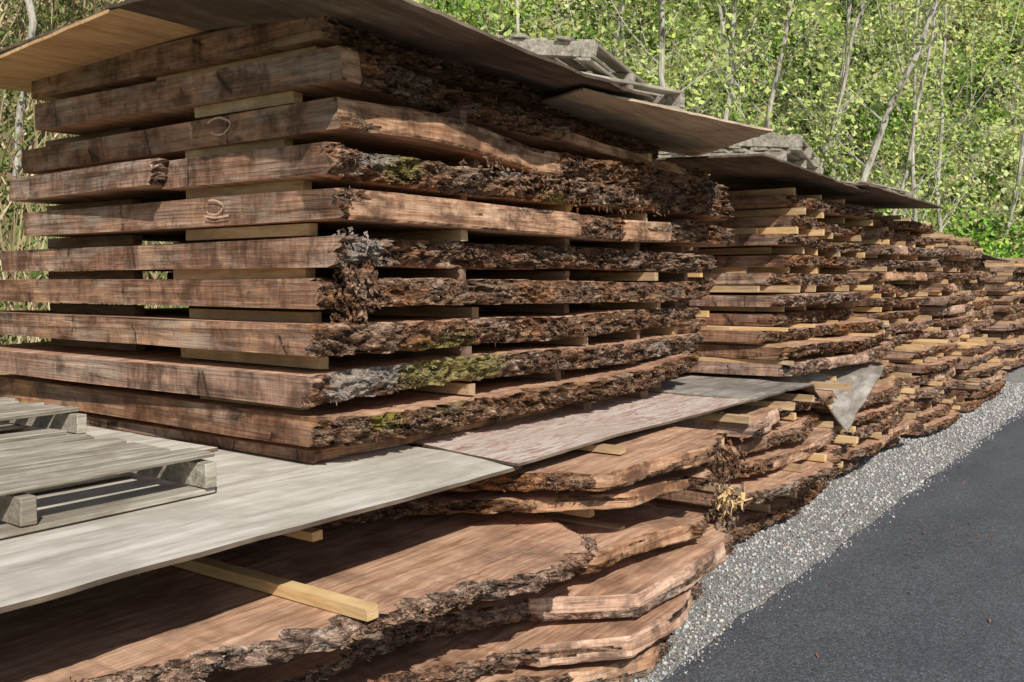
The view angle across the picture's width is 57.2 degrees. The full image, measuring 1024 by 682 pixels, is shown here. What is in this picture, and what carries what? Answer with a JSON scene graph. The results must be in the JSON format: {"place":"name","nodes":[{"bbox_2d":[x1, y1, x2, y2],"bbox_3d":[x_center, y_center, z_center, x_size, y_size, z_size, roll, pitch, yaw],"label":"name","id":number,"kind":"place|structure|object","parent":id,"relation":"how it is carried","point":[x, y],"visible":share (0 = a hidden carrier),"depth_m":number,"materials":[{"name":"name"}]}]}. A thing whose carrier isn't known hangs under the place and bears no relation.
{"place":"outdoors","nodes":[
{"label":"outdoors","id":0,"kind":"place"},
{"bbox_2d":[0,0,1023,402],"bbox_3d":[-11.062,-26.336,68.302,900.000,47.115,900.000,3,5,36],"label":"ground","id":1,"kind":"structure","parent":0,"point":[1000,200],"depth_m":32.93,"materials":[{"name":"plant"}]},
{"bbox_2d":[12,0,54,178],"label":"alder tree","id":2,"kind":"object","parent":1,"relation":"on","point":[32,28],"visible":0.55,"depth_m":9.59,"materials":[{"name":"grey plant"}]},
{"bbox_2d":[0,0,187,373],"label":"hillside foliage","id":3,"kind":"object","parent":1,"relation":"on","point":[12,140],"visible":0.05,"depth_m":10.00,"materials":[{"name":"green plant"}]},
{"bbox_2d":[0,0,187,429],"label":"dry grass","id":4,"kind":"structure","parent":1,"relation":"on","point":[34,143],"depth_m":9.67,"materials":[{"name":"plant"}]},
{"bbox_2d":[480,0,579,64],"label":"alder tree","id":5,"kind":"object","parent":1,"relation":"on","point":[495,16],"visible":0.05,"depth_m":14.37,"materials":[{"name":"green plant"}]},
{"bbox_2d":[594,0,638,65],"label":"alder tree","id":6,"kind":"object","parent":1,"relation":"on","point":[611,26],"visible":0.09,"depth_m":15.35,"materials":[{"name":"green plant"}]},
{"bbox_2d":[578,0,789,122],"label":"alder tree","id":7,"kind":"object","parent":1,"relation":"on","point":[656,56],"visible":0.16,"depth_m":16.49,"materials":[{"name":"green plant"}]},
{"bbox_2d":[580,0,815,151],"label":"alder tree","id":8,"kind":"object","parent":1,"relation":"on","point":[661,34],"visible":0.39,"depth_m":14.47,"materials":[{"name":"green plant"}]},
{"bbox_2d":[419,0,1023,236],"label":"bare saplings","id":9,"kind":"object","parent":1,"relation":"on","point":[966,115],"visible":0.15,"depth_m":33.95,"materials":[{"name":"green plant"}]},
{"bbox_2d":[677,0,781,125],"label":"alder tree","id":10,"kind":"object","parent":1,"relation":"on","point":[726,50],"visible":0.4,"depth_m":25.71,"materials":[{"name":"green plant"}]},
{"bbox_2d":[679,0,811,132],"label":"alder tree","id":11,"kind":"object","parent":1,"relation":"on","point":[732,44],"visible":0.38,"depth_m":16.45,"materials":[{"name":"green plant"}]},
{"bbox_2d":[671,0,856,142],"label":"alder tree","id":12,"kind":"object","parent":1,"relation":"on","point":[765,6],"visible":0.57,"depth_m":15.46,"materials":[{"name":"green plant"}]},
{"bbox_2d":[727,0,959,175],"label":"alder tree","id":13,"kind":"object","parent":1,"relation":"on","point":[831,132],"visible":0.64,"depth_m":19.61,"materials":[{"name":"green plant"}]},
{"bbox_2d":[727,0,971,181],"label":"alder tree","id":14,"kind":"object","parent":1,"relation":"on","point":[881,129],"visible":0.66,"depth_m":20.11,"materials":[{"name":"green plant"}]},
{"bbox_2d":[775,0,937,178],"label":"alder tree","id":15,"kind":"object","parent":1,"relation":"on","point":[844,54],"visible":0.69,"depth_m":27.73,"materials":[{"name":"green plant"}]},
{"bbox_2d":[805,0,1000,221],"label":"alder tree","id":16,"kind":"object","parent":1,"relation":"on","point":[914,132],"visible":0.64,"depth_m":21.98,"materials":[{"name":"green plant"}]},
{"bbox_2d":[851,0,990,221],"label":"alder tree","id":17,"kind":"object","parent":1,"relation":"on","point":[913,179],"visible":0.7,"depth_m":25.23,"materials":[{"name":"green plant"}]},
{"bbox_2d":[856,0,1019,237],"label":"alder tree","id":18,"kind":"object","parent":1,"relation":"on","point":[940,221],"visible":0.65,"depth_m":27.03,"materials":[{"name":"green plant"}]},
{"bbox_2d":[927,194,1023,257],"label":"hillside bushes","id":19,"kind":"object","parent":1,"relation":"on","point":[1006,253],"visible":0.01,"depth_m":28.19,"materials":[{"name":"green plant"}]},
{"bbox_2d":[928,0,1023,249],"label":"alder tree","id":20,"kind":"object","parent":1,"relation":"on","point":[1017,180],"visible":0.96,"depth_m":29.57,"materials":[{"name":"green plant"}]},
{"bbox_2d":[628,364,1023,681],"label":"gravel verge","id":21,"kind":"structure","parent":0,"point":[1016,375],"depth_m":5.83,"materials":[{"name":"grey gravel"}]},
{"bbox_2d":[0,425,752,681],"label":"slab stack","id":22,"kind":"object","parent":21,"relation":"on","point":[583,564],"visible":0.68,"depth_m":3.50,"materials":[{"name":"brown wood"}]},
{"bbox_2d":[0,422,217,451],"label":"plywood sheet","id":23,"kind":"object","parent":22,"relation":"on","point":[128,437],"visible":0.19,"depth_m":4.18,"materials":[{"name":"beige wood"}]},
{"bbox_2d":[0,397,86,434],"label":"wooden pallet","id":24,"kind":"object","parent":23,"relation":"on","point":[17,414],"visible":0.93,"depth_m":4.15,"materials":[{"name":"grey wood"}]},
{"bbox_2d":[0,445,521,612],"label":"plywood sheet","id":25,"kind":"object","parent":22,"relation":"on","point":[253,497],"visible":0.69,"depth_m":2.96,"materials":[{"name":"grey wood"}]},
{"bbox_2d":[0,429,216,538],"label":"wooden pallet","id":26,"kind":"object","parent":25,"relation":"on","point":[35,461],"visible":1,"depth_m":3.05,"materials":[{"name":"grey wood"}]},
{"bbox_2d":[0,15,734,462],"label":"slab stack","id":27,"kind":"object","parent":22,"relation":"on","point":[336,211],"visible":0.98,"depth_m":4.17,"materials":[{"name":"brown wood"}]},
{"bbox_2d":[0,8,206,92],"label":"plywood sheet","id":28,"kind":"object","parent":27,"relation":"on","point":[103,35],"visible":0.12,"depth_m":4.09,"materials":[{"name":"brown wood"}]},
{"bbox_2d":[0,12,99,54],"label":"plywood sheet","id":29,"kind":"object","parent":28,"relation":"on","point":[10,48],"visible":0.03,"depth_m":4.28,"materials":[{"name":"wood"}]},
{"bbox_2d":[105,0,653,100],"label":"plywood sheet","id":30,"kind":"object","parent":27,"relation":"on","point":[421,28],"visible":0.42,"depth_m":3.69,"materials":[{"name":"brown wood"}]},
{"bbox_2d":[580,71,684,109],"bbox_3d":[0.319,-1.520,5.875,1.055,0.138,1.231,7,10,41],"label":"wooden pallet","id":31,"kind":"object","parent":27,"relation":"on","point":[669,97],"visible":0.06,"depth_m":5.88,"materials":[{"name":"grey wood"}]},
{"bbox_2d":[494,34,648,101],"bbox_3d":[0.312,-1.673,5.932,1.005,0.140,1.248,12,3,29],"label":"wooden pallet","id":32,"kind":"object","parent":31,"relation":"on","point":[582,55],"visible":0.23,"depth_m":5.34,"materials":[{"name":"grey wood"}]},
{"bbox_2d":[540,88,772,156],"bbox_3d":[0.817,-1.269,5.578,2.004,0.121,1.233,-3,4,-35],"label":"plywood sheet","id":33,"kind":"object","parent":27,"relation":"on","point":[674,130],"visible":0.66,"depth_m":5.27,"materials":[{"name":"brown wood"}]},
{"bbox_2d":[410,392,757,465],"bbox_3d":[0.321,0.390,4.984,1.106,0.028,2.524,3,5,36],"label":"plywood sheet","id":34,"kind":"object","parent":22,"relation":"on","point":[526,440],"visible":0.67,"depth_m":4.49,"materials":[{"name":"grey wood"}]},
{"bbox_2d":[643,381,858,545],"bbox_3d":[1.072,0.735,6.729,2.464,0.809,2.369,3,5,36],"label":"slab stack","id":35,"kind":"object","parent":21,"relation":"on","point":[793,445],"visible":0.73,"depth_m":5.86,"materials":[{"name":"brown wood"}]},
{"bbox_2d":[648,364,883,433],"bbox_3d":[1.801,0.471,7.106,1.246,0.463,2.968,3,5,36],"label":"plywood sheet","id":36,"kind":"object","parent":35,"relation":"on","point":[862,379],"visible":0.48,"depth_m":6.84,"materials":[{"name":"grey wood"}]},
{"bbox_2d":[476,212,714,378],"bbox_3d":[0.079,-0.437,6.885,2.350,1.365,2.176,3,5,36],"label":"slab stack","id":37,"kind":"object","parent":36,"relation":"on","point":[709,283],"visible":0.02,"depth_m":6.68,"materials":[{"name":"brown wood"}]},
{"bbox_2d":[690,317,895,376],"bbox_3d":[1.910,-0.014,8.249,2.347,0.357,3.025,3,5,36],"label":"slab stack","id":38,"kind":"object","parent":36,"relation":"on","point":[801,348],"visible":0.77,"depth_m":6.89,"materials":[{"name":"brown wood"}]},
{"bbox_2d":[684,188,875,325],"bbox_3d":[1.859,-0.719,8.432,2.311,1.052,2.392,3,5,36],"label":"slab stack","id":39,"kind":"object","parent":38,"relation":"on","point":[784,258],"visible":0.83,"depth_m":7.33,"materials":[{"name":"brown wood"}]},
{"bbox_2d":[727,183,943,208],"bbox_3d":[3.156,-1.366,9.071,1.394,0.078,2.509,3,5,36],"label":"plywood sheet","id":40,"kind":"object","parent":39,"relation":"on","point":[876,197],"visible":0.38,"depth_m":8.88,"materials":[{"name":"wood"}]},
{"bbox_2d":[657,153,868,192],"bbox_3d":[1.822,-1.297,7.447,1.337,0.132,2.307,3,5,36],"label":"plywood sheet","id":41,"kind":"object","parent":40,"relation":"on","point":[751,171],"visible":0.63,"depth_m":7.08,"materials":[{"name":"brown wood"}]},
{"bbox_2d":[658,147,823,173],"bbox_3d":[1.868,-1.410,7.597,1.005,0.140,1.303,4,5,30],"label":"wooden pallet","id":42,"kind":"object","parent":41,"relation":"on","point":[780,153],"visible":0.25,"depth_m":7.06,"materials":[{"name":"grey wood"}]},
{"bbox_2d":[722,133,819,168],"bbox_3d":[1.928,-1.553,7.664,1.003,0.137,1.138,7,5,24],"label":"wooden pallet","id":43,"kind":"object","parent":42,"relation":"on","point":[796,145],"visible":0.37,"depth_m":7.09,"materials":[{"name":"grey wood"}]},
{"bbox_2d":[843,181,911,196],"bbox_3d":[3.394,-1.533,9.691,1.005,0.139,1.304,7,8,41],"label":"wooden pallet","id":44,"kind":"object","parent":40,"relation":"on","point":[904,192],"visible":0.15,"depth_m":9.36,"materials":[{"name":"grey wood"}]},
{"bbox_2d":[813,360,924,475],"bbox_3d":[2.442,0.598,8.854,2.354,0.806,2.350,3,5,36],"label":"slab stack","id":45,"kind":"object","parent":21,"relation":"on","point":[882,420],"visible":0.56,"depth_m":8.05,"materials":[{"name":"brown wood"}]},
{"bbox_2d":[877,339,966,434],"bbox_3d":[3.798,0.439,10.661,2.292,0.886,2.136,3,5,36],"label":"slab stack","id":46,"kind":"object","parent":21,"relation":"on","point":[927,370],"visible":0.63,"depth_m":9.84,"materials":[{"name":"brown wood"}]},
{"bbox_2d":[816,212,947,344],"bbox_3d":[3.392,-0.670,10.430,2.324,1.332,2.302,3,5,36],"label":"slab stack","id":47,"kind":"object","parent":46,"relation":"on","point":[890,272],"visible":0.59,"depth_m":9.64,"materials":[{"name":"brown wood"}]},
{"bbox_2d":[959,259,996,336],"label":"slab stack","id":48,"kind":"object","parent":21,"relation":"on","point":[980,314],"visible":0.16,"depth_m":14.82,"materials":[{"name":"brown wood"}]},
{"bbox_2d":[976,254,1009,260],"bbox_3d":[6.764,-1.318,14.742,1.571,0.110,2.521,3,5,36],"label":"plywood sheet","id":49,"kind":"object","parent":48,"relation":"on","point":[987,257],"visible":0.21,"depth_m":14.63,"materials":[{"name":"brown wood"}]},
{"bbox_2d":[949,337,1010,411],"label":"slab stack","id":50,"kind":"object","parent":21,"relation":"on","point":[982,363],"visible":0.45,"depth_m":11.55,"materials":[{"name":"brown wood"}]},
{"bbox_2d":[911,232,983,379],"bbox_3d":[4.921,-0.388,12.503,2.369,1.994,2.459,3,5,36],"label":"slab stack","id":51,"kind":"object","parent":50,"relation":"on","point":[946,285],"visible":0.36,"depth_m":11.65,"materials":[{"name":"brown wood"}]},
{"bbox_2d":[976,263,1023,367],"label":"slab stack","id":52,"kind":"object","parent":21,"relation":"on","point":[1004,288],"visible":0.3,"depth_m":16.17,"materials":[{"name":"brown wood"}]},
{"bbox_2d":[981,258,1023,311],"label":"slab stack","id":53,"kind":"object","parent":21,"relation":"on","point":[1017,260],"depth_m":19.31,"materials":[{"name":"brown wood"}]},
{"bbox_2d":[659,409,1023,681],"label":"asphalt road","id":54,"kind":"structure","parent":0,"point":[964,593],"depth_m":4.62,"materials":[{"name":"grey asphalt"}]},
{"bbox_2d":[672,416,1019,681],"bbox_3d":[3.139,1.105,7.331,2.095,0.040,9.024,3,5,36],"label":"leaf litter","id":55,"kind":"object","parent":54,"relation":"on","point":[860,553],"visible":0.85,"depth_m":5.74,"materials":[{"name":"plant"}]}
]}

